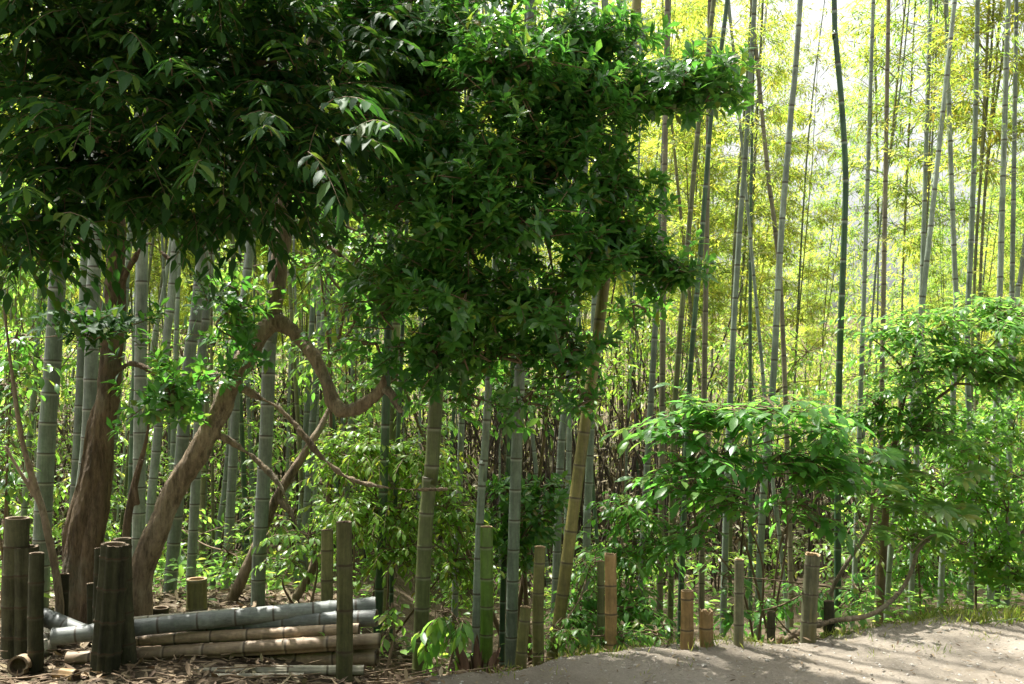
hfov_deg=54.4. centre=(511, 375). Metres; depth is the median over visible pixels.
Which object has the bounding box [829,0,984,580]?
bamboo
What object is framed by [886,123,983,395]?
bamboo
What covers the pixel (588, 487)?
bamboo
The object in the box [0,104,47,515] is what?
bamboo
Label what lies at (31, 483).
sapling
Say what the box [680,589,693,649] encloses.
bamboo stump
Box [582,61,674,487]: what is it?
bamboo
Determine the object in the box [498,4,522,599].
bamboo
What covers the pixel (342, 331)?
bamboo
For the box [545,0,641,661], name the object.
bamboo
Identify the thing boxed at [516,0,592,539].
bamboo
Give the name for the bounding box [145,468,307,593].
understory bush
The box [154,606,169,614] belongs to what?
bamboo stump
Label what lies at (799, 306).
bamboo
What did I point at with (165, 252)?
bamboo
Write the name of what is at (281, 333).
bamboo
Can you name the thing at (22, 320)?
bamboo
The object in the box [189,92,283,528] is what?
bamboo
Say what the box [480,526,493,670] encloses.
bamboo stump
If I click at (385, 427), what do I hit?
bamboo
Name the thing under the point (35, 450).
bamboo
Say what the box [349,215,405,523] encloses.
bamboo
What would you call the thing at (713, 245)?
bamboo
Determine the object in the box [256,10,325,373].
bamboo
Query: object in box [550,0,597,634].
bamboo
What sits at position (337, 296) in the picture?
bamboo
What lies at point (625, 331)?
bamboo
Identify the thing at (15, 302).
bamboo
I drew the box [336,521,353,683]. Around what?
bamboo post
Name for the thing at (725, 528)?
bamboo
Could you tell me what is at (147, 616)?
bamboo log
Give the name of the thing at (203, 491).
bamboo
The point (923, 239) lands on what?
bamboo
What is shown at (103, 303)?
bamboo
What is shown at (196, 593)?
bamboo stump
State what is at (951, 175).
bamboo
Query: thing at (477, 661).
bamboo shoot
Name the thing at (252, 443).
bamboo
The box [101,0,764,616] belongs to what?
broadleaf tree
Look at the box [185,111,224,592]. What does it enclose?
bamboo
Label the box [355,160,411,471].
bamboo
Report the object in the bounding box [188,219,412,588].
tree
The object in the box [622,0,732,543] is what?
bamboo
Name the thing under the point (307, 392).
bamboo
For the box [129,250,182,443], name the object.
bamboo
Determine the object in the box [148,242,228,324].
bamboo
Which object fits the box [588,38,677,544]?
bamboo
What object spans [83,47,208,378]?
bamboo
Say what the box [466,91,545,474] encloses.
bamboo
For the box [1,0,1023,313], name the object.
sky
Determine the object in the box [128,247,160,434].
bamboo
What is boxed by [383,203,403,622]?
bamboo
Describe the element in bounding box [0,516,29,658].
bamboo post
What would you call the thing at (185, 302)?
bamboo
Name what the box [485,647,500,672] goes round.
bamboo shoot
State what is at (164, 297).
bamboo
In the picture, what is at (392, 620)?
leaved plant
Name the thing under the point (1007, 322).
tree
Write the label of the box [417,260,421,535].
bamboo
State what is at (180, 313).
bamboo
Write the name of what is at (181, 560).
ground cover
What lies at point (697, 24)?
bamboo
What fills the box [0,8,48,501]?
bamboo
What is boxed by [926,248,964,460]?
bamboo
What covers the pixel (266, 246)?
bamboo
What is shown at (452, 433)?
bamboo
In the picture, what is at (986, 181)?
bamboo
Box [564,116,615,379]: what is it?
bamboo
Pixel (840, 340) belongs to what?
bamboo
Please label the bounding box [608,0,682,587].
bamboo
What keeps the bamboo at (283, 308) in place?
on the ground at (404, 598)
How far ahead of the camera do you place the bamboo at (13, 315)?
25.47 m
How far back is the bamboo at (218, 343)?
27.84 m
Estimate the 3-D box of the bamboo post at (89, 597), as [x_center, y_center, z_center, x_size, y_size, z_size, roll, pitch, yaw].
[-2.429,1.410,5.750,0.061,0.422,0.058,0,0,0]
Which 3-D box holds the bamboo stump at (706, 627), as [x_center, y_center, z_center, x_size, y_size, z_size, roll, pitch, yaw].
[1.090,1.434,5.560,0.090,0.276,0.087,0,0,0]
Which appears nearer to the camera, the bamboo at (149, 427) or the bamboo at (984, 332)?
the bamboo at (149, 427)
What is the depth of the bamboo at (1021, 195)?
14.97 m
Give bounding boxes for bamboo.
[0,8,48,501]
[0,75,41,516]
[0,82,107,522]
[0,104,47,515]
[0,111,27,326]
[0,152,9,516]
[0,187,26,498]
[1,113,25,469]
[1,293,36,351]
[6,41,78,492]
[6,48,28,516]
[7,294,44,385]
[16,37,134,514]
[19,203,79,508]
[20,147,50,515]
[29,238,102,465]
[29,298,74,384]
[32,12,39,476]
[32,58,74,607]
[40,95,126,362]
[56,20,157,479]
[63,282,100,358]
[69,67,92,502]
[76,12,104,482]
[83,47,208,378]
[98,90,131,371]
[100,289,119,529]
[101,108,133,448]
[101,111,187,333]
[103,110,152,341]
[103,112,137,541]
[104,10,192,469]
[114,45,169,537]
[118,21,183,536]
[126,116,187,335]
[127,11,152,537]
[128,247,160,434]
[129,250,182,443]
[130,35,250,351]
[132,83,148,557]
[145,17,194,525]
[146,18,203,429]
[146,245,164,487]
[148,204,217,348]
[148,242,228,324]
[148,253,218,434]
[151,16,198,382]
[153,130,225,521]
[155,124,170,469]
[156,245,219,323]
[157,50,271,546]
[157,238,218,457]
[163,15,227,593]
[167,91,185,558]
[169,251,180,475]
[185,21,204,554]
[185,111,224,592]
[185,259,230,469]
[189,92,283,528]
[194,9,298,545]
[197,323,209,574]
[204,9,209,564]
[205,114,244,560]
[208,118,255,495]
[209,19,269,585]
[210,307,214,559]
[213,237,264,426]
[218,244,266,439]
[219,239,298,464]
[221,0,278,591]
[224,143,249,557]
[225,68,357,329]
[228,59,254,541]
[230,29,234,583]
[239,223,305,513]
[242,208,302,515]
[246,256,305,357]
[248,407,260,522]
[249,261,308,508]
[250,20,288,606]
[254,38,359,528]
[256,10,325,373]
[256,36,336,265]
[258,221,353,516]
[264,242,309,483]
[265,4,386,502]
[283,277,346,362]
[284,0,305,566]
[287,266,309,592]
[287,283,332,344]
[290,38,307,394]
[294,72,325,584]
[294,265,300,425]
[295,217,307,388]
[296,83,382,341]
[296,223,354,391]
[298,48,348,591]
[299,35,359,471]
[300,239,364,366]
[309,226,363,386]
[311,213,321,573]
[312,6,344,453]
[321,38,378,501]
[321,43,338,507]
[324,168,387,321]
[344,175,366,501]
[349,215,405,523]
[352,173,360,556]
[354,221,417,492]
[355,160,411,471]
[360,296,363,566]
[370,70,478,261]
[373,163,394,632]
[376,145,425,332]
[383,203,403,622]
[389,185,408,641]
[410,297,447,437]
[412,4,464,676]
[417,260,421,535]
[418,195,421,501]
[430,90,469,606]
[444,91,465,566]
[451,1,478,658]
[455,408,463,533]
[460,1,543,444]
[461,1,556,457]
[461,8,544,494]
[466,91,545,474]
[472,0,512,656]
[484,0,551,596]
[484,6,506,495]
[487,0,568,327]
[496,0,568,566]
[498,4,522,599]
[499,4,526,668]
[504,0,535,670]
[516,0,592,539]
[533,177,589,422]
[539,6,594,536]
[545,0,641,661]
[548,3,598,558]
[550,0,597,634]
[552,166,615,354]
[564,3,579,617]
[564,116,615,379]
[581,278,639,486]
[582,0,607,646]
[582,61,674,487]
[582,127,654,434]
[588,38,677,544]
[589,0,693,540]
[606,0,721,645]
[606,281,659,475]
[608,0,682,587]
[611,0,725,520]
[616,0,753,543]
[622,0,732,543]
[628,130,698,426]
[637,0,763,561]
[646,0,748,544]
[656,0,669,639]
[660,0,762,445]
[667,0,715,644]
[668,0,768,640]
[677,0,728,643]
[684,0,789,632]
[685,0,835,487]
[688,0,822,550]
[698,0,782,579]
[699,0,797,637]
[700,153,806,434]
[702,9,772,595]
[709,4,795,628]
[713,0,830,626]
[721,0,820,448]
[748,0,860,505]
[754,0,802,639]
[784,39,900,501]
[786,214,834,486]
[805,0,935,625]
[812,0,918,627]
[812,0,1023,584]
[818,0,992,566]
[818,7,934,564]
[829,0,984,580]
[831,0,848,630]
[873,99,970,390]
[876,0,1023,498]
[883,0,993,623]
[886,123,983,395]
[888,0,984,614]
[898,0,1023,604]
[903,0,1001,614]
[925,0,1023,609]
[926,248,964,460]
[931,23,1023,423]
[941,215,997,422]
[943,184,1023,408]
[956,0,1023,608]
[961,0,1023,607]
[977,149,1023,450]
[982,152,1023,467]
[982,155,1023,447]
[983,225,1023,389]
[991,158,1023,377]
[993,6,1023,608]
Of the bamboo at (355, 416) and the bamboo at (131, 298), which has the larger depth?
the bamboo at (131, 298)
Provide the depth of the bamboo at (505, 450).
13.01 m
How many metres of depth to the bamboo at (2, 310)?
14.58 m
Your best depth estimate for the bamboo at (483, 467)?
6.28 m
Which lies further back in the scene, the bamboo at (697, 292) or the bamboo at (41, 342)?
the bamboo at (41, 342)
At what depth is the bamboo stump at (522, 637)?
5.47 m
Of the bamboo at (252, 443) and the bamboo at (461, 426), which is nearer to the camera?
the bamboo at (461, 426)
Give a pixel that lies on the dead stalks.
(492, 457)
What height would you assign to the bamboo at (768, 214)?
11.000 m
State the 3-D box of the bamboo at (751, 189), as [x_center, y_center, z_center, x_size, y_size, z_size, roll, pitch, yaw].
[2.162,-5.200,8.902,1.414,15.491,1.488,0,0,-27]
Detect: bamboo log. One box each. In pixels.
[7,654,31,675]
[44,608,86,629]
[44,627,56,656]
[50,596,375,646]
[51,667,80,680]
[64,633,382,664]
[134,608,238,618]
[135,623,360,645]
[181,609,378,631]
[192,665,364,674]
[209,673,304,678]
[265,649,379,665]
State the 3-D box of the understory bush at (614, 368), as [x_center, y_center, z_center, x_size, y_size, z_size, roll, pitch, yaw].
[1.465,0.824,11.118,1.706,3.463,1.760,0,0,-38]
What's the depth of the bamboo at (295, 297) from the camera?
11.91 m
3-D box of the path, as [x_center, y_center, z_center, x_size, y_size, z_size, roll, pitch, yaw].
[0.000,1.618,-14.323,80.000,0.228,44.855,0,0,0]
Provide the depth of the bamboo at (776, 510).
8.29 m
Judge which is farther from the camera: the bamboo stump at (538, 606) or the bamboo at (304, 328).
the bamboo at (304, 328)
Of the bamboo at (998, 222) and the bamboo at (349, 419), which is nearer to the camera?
the bamboo at (349, 419)
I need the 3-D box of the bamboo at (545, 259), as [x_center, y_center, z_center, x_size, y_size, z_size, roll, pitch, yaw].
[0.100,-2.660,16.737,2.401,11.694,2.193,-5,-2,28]
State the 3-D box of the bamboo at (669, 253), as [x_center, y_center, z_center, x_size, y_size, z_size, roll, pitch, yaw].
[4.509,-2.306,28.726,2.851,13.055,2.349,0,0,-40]
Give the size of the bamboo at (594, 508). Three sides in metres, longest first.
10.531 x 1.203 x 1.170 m
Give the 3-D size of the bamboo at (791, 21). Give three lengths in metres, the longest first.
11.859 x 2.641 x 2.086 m
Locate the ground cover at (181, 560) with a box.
[0,545,1023,673]
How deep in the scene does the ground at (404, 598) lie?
10.47 m
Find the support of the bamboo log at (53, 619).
on the bamboo log at (47, 644)
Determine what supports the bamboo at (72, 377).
on the ground at (404, 598)
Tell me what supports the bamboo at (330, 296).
on the ground at (404, 598)
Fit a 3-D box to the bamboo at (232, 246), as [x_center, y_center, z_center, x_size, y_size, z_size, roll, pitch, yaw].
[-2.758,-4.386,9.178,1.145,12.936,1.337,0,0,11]
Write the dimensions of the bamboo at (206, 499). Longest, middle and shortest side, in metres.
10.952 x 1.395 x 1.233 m
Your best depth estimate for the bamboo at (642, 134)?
15.46 m
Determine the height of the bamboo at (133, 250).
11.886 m
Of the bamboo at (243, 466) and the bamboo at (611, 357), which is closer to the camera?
the bamboo at (243, 466)
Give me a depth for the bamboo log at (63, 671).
5.11 m
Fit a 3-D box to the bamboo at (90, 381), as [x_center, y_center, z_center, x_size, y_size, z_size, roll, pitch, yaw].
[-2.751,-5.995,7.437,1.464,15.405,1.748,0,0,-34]
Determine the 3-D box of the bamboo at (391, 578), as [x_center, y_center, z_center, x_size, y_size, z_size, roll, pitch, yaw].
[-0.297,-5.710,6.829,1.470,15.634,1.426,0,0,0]
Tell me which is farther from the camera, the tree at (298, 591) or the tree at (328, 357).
the tree at (328, 357)
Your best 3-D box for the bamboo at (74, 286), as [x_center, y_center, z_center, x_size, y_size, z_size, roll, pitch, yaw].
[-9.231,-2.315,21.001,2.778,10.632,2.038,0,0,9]
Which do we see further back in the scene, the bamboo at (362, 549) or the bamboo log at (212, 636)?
the bamboo at (362, 549)
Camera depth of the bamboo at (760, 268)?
22.15 m
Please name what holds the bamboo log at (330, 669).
on the ground at (404, 598)
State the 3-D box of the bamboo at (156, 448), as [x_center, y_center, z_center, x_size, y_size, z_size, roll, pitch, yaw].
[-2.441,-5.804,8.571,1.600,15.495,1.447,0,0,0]
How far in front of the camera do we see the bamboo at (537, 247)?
13.75 m
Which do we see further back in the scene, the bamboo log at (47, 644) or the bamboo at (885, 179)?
the bamboo at (885, 179)
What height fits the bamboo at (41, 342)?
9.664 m
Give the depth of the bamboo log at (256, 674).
5.11 m
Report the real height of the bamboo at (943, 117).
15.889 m
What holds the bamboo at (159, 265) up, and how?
on the ground at (404, 598)
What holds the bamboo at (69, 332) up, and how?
on the ground at (404, 598)
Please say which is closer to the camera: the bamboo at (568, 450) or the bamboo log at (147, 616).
the bamboo log at (147, 616)
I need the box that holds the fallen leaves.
[0,583,1022,683]
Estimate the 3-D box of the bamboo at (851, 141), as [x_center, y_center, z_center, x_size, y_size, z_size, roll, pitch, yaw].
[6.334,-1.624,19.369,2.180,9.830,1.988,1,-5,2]
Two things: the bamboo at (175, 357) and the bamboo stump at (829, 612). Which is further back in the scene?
the bamboo at (175, 357)
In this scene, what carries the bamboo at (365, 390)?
on the ground at (404, 598)
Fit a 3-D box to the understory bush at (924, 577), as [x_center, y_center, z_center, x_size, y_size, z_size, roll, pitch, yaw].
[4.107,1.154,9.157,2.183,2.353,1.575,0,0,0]
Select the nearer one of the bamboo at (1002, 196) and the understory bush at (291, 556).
the understory bush at (291, 556)
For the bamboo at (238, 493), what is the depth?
12.04 m
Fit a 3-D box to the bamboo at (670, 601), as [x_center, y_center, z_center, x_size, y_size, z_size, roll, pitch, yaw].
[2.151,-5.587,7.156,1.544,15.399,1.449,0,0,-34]
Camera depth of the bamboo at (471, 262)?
16.97 m
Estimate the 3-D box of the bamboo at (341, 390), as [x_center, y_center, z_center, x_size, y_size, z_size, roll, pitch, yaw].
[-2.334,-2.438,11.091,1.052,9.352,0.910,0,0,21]
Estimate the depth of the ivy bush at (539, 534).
6.85 m
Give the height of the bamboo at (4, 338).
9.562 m
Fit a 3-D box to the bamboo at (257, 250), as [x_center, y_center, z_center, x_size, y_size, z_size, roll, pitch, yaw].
[-3.802,-2.414,14.212,1.811,9.782,1.569,0,0,13]
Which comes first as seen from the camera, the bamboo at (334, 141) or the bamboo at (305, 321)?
the bamboo at (334, 141)
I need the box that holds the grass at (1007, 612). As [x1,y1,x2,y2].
[469,599,1023,682]
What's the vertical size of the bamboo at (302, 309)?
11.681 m
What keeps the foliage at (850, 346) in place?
on the ground at (404, 598)
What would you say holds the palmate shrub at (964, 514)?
on the ground at (404, 598)
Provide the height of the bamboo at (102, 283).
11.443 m
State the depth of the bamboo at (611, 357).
26.28 m
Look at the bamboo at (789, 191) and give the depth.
19.97 m
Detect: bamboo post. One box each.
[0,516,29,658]
[13,544,38,656]
[27,552,44,673]
[60,573,68,616]
[86,582,92,646]
[89,541,129,675]
[92,547,100,623]
[113,537,136,665]
[320,529,333,600]
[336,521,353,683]
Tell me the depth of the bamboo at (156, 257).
19.24 m
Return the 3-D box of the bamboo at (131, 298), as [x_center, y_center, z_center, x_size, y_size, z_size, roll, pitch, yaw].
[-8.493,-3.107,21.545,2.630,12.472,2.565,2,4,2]
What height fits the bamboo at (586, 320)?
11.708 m
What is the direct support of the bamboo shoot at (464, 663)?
on the ground at (404, 598)
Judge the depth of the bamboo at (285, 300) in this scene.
21.33 m
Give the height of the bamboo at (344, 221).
9.467 m
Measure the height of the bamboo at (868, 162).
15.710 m
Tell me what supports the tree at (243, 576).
on the ground at (404, 598)
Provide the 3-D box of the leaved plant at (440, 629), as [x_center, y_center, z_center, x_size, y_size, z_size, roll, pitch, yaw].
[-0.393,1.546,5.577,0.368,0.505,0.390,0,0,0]
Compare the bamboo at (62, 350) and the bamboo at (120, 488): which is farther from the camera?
the bamboo at (62, 350)
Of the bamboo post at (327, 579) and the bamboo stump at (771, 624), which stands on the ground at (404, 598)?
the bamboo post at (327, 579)
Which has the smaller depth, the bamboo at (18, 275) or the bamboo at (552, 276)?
the bamboo at (18, 275)
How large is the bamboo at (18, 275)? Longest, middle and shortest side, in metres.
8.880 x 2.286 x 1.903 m
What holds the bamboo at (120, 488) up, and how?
on the ground at (404, 598)
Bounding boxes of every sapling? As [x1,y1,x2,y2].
[2,304,63,646]
[123,424,149,536]
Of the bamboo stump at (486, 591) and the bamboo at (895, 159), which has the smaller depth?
the bamboo stump at (486, 591)
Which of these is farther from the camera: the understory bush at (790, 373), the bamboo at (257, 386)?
the bamboo at (257, 386)
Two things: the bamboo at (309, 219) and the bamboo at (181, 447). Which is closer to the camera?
the bamboo at (181, 447)
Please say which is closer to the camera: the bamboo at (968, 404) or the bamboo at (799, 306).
the bamboo at (968, 404)
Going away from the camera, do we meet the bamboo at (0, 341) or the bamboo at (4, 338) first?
the bamboo at (4, 338)
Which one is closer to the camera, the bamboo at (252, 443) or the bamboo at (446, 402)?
the bamboo at (252, 443)
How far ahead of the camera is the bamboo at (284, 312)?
23.18 m
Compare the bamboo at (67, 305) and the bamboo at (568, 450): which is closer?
the bamboo at (568, 450)
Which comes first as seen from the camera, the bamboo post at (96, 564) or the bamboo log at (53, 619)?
the bamboo post at (96, 564)
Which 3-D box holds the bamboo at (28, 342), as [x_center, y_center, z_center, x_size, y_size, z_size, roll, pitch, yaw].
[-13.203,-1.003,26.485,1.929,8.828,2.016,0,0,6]
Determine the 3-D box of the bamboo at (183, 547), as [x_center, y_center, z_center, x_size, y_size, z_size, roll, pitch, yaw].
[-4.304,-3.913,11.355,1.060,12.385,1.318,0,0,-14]
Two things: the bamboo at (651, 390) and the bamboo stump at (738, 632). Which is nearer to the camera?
the bamboo stump at (738, 632)
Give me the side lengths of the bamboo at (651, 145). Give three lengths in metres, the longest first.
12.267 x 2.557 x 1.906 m
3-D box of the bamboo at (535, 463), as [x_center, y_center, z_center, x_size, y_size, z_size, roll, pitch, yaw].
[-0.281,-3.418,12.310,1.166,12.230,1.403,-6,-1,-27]
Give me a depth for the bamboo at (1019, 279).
9.28 m
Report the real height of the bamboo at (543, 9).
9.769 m
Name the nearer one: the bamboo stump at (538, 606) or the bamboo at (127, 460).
the bamboo stump at (538, 606)
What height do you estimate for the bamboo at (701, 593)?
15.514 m
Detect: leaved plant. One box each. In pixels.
[374,602,405,680]
[410,606,473,675]
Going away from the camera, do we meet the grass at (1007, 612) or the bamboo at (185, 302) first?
the grass at (1007, 612)
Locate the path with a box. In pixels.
[401,610,1023,683]
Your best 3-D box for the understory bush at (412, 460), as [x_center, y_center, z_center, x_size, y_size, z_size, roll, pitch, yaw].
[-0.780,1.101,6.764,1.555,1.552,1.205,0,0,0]
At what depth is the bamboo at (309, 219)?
14.44 m
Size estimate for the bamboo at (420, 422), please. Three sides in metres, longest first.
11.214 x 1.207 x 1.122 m
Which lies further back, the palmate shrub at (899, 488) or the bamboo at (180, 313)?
the bamboo at (180, 313)
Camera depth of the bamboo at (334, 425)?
10.39 m
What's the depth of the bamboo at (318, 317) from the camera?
10.82 m
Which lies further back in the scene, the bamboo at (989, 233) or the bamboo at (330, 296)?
the bamboo at (330, 296)
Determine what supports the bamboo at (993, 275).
on the ground at (404, 598)
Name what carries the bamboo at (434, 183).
on the ground at (404, 598)
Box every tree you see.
[0,0,457,623]
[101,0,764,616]
[222,408,330,602]
[254,176,412,528]
[280,541,335,603]
[346,305,614,664]
[805,291,1023,623]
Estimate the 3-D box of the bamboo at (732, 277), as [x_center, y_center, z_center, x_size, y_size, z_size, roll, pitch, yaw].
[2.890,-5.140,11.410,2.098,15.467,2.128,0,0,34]
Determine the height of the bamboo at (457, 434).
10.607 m
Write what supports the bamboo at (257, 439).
on the ground at (404, 598)
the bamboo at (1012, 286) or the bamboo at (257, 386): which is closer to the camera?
the bamboo at (1012, 286)
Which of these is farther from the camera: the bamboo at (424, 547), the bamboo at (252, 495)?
the bamboo at (252, 495)
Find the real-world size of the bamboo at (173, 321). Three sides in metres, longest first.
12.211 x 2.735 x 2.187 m
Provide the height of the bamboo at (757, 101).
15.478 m
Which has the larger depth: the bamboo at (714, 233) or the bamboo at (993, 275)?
the bamboo at (993, 275)
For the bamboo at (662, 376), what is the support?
on the ground at (404, 598)
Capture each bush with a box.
[0,175,131,516]
[0,327,69,618]
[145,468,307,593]
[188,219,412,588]
[249,514,335,603]
[288,422,505,633]
[462,470,570,632]
[528,544,672,659]
[544,492,693,653]
[585,296,726,600]
[600,382,893,641]
[672,322,907,583]
[696,563,883,642]
[841,434,987,614]
[846,377,1023,614]
[925,388,1023,611]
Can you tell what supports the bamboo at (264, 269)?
on the ground at (404, 598)
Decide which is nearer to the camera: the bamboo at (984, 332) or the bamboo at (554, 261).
the bamboo at (554, 261)
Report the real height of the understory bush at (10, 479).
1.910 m
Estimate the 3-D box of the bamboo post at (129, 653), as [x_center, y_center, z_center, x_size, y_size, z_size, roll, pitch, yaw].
[-2.064,1.235,5.320,0.134,0.730,0.107,0,0,0]
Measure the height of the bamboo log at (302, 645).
0.195 m
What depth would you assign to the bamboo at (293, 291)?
17.00 m
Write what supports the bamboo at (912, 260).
on the ground at (404, 598)
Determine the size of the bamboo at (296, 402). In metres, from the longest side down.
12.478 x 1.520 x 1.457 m
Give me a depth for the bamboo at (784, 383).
8.78 m
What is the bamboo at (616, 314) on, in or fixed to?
on the ground at (404, 598)
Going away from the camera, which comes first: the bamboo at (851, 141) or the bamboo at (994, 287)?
the bamboo at (851, 141)
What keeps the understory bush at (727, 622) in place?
on the ground at (404, 598)
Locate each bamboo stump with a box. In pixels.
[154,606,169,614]
[185,577,207,611]
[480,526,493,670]
[515,605,530,670]
[532,546,544,666]
[597,560,604,652]
[604,552,616,651]
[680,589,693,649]
[699,608,713,647]
[733,558,743,646]
[767,610,774,643]
[800,552,820,642]
[823,600,834,636]
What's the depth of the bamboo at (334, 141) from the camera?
13.09 m
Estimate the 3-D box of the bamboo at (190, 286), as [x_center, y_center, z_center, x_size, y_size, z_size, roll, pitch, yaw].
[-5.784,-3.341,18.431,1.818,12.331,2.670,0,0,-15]
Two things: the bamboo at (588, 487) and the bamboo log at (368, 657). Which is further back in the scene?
the bamboo at (588, 487)
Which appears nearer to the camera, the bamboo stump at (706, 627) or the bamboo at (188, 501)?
the bamboo stump at (706, 627)
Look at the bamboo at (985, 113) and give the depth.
9.49 m
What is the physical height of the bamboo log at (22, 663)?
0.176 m
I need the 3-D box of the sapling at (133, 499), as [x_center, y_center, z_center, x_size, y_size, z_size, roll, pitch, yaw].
[-2.229,0.942,5.886,0.221,1.311,0.104,0,0,25]
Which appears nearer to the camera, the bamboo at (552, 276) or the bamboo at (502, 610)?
the bamboo at (502, 610)
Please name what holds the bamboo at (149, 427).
on the ground at (404, 598)
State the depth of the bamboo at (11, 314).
9.95 m
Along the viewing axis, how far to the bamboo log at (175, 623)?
5.45 m
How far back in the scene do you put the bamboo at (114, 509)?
12.51 m
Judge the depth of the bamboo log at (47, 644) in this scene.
5.56 m
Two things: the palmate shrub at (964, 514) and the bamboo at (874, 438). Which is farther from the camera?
the bamboo at (874, 438)
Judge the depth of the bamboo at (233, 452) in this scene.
7.97 m
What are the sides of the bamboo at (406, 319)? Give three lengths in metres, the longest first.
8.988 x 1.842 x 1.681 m
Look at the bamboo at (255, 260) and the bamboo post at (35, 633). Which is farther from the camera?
the bamboo at (255, 260)
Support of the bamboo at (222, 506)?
on the ground at (404, 598)
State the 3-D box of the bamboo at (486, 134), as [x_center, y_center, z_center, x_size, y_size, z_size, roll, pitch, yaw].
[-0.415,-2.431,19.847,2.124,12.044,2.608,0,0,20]
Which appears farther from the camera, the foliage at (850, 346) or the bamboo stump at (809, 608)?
the foliage at (850, 346)
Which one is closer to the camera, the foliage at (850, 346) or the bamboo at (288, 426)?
the bamboo at (288, 426)
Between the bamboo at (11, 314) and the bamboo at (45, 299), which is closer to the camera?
the bamboo at (11, 314)
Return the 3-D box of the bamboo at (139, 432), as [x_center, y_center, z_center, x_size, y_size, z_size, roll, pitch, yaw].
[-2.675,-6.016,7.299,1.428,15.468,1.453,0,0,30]
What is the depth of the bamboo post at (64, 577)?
5.83 m
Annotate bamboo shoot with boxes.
[454,644,471,673]
[470,635,483,671]
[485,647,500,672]
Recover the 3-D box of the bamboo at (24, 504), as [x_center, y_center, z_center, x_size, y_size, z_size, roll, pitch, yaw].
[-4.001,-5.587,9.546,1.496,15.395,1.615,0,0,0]
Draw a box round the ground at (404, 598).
[0,314,1023,683]
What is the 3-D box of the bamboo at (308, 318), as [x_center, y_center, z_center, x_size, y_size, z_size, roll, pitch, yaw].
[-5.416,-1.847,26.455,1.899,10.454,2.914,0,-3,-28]
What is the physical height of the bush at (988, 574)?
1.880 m
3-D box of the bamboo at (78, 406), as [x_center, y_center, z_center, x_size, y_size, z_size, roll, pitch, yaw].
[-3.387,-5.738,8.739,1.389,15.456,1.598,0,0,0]
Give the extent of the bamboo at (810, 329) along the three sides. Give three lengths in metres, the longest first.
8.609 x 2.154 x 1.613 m
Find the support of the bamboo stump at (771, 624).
on the path
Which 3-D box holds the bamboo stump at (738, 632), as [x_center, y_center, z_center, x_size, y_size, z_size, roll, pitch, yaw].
[1.270,1.299,5.580,0.064,0.539,0.061,0,0,0]
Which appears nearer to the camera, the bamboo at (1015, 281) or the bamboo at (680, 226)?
the bamboo at (680, 226)
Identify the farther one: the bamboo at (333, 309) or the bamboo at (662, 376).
the bamboo at (333, 309)
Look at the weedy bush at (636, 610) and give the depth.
6.36 m
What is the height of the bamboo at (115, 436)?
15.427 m
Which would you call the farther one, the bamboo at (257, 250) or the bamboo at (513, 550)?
the bamboo at (257, 250)
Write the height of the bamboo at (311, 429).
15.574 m
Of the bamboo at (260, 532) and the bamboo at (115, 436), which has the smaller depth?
the bamboo at (260, 532)
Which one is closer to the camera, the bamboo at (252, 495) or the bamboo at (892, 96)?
the bamboo at (252, 495)
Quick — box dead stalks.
[0,251,1023,596]
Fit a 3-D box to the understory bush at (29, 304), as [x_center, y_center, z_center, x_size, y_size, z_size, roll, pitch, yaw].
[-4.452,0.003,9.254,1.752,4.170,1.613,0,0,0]
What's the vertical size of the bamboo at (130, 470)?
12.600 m
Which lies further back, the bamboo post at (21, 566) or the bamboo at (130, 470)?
the bamboo at (130, 470)
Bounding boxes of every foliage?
[0,285,1023,625]
[2,0,1023,478]
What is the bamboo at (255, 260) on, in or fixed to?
on the ground at (404, 598)
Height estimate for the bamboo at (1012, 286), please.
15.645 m
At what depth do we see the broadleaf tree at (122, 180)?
4.70 m
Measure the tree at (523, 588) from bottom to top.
2.699 m
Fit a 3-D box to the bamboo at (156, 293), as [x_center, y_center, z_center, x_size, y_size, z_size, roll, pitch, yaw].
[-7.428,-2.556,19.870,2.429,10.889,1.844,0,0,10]
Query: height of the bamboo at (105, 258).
9.074 m
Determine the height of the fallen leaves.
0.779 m
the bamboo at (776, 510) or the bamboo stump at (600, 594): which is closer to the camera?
the bamboo stump at (600, 594)
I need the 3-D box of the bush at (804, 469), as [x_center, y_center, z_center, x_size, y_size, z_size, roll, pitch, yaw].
[1.536,0.984,6.543,1.975,1.880,1.057,0,0,0]
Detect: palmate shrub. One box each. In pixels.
[781,461,993,643]
[822,446,921,633]
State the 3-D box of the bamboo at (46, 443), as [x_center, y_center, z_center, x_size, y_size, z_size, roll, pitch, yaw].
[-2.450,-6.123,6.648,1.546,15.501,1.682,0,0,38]
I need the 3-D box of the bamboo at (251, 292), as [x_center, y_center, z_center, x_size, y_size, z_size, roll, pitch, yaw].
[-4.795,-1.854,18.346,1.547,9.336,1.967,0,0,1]
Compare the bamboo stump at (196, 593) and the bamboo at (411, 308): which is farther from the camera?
the bamboo at (411, 308)
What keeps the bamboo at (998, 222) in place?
on the ground at (404, 598)
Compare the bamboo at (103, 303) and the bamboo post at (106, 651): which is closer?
the bamboo post at (106, 651)
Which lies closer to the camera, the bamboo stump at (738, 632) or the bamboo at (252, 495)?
the bamboo stump at (738, 632)
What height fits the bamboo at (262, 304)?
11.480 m
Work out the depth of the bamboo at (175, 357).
9.53 m
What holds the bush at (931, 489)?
on the ground at (404, 598)
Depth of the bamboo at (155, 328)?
10.98 m
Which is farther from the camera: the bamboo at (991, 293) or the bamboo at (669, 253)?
the bamboo at (669, 253)

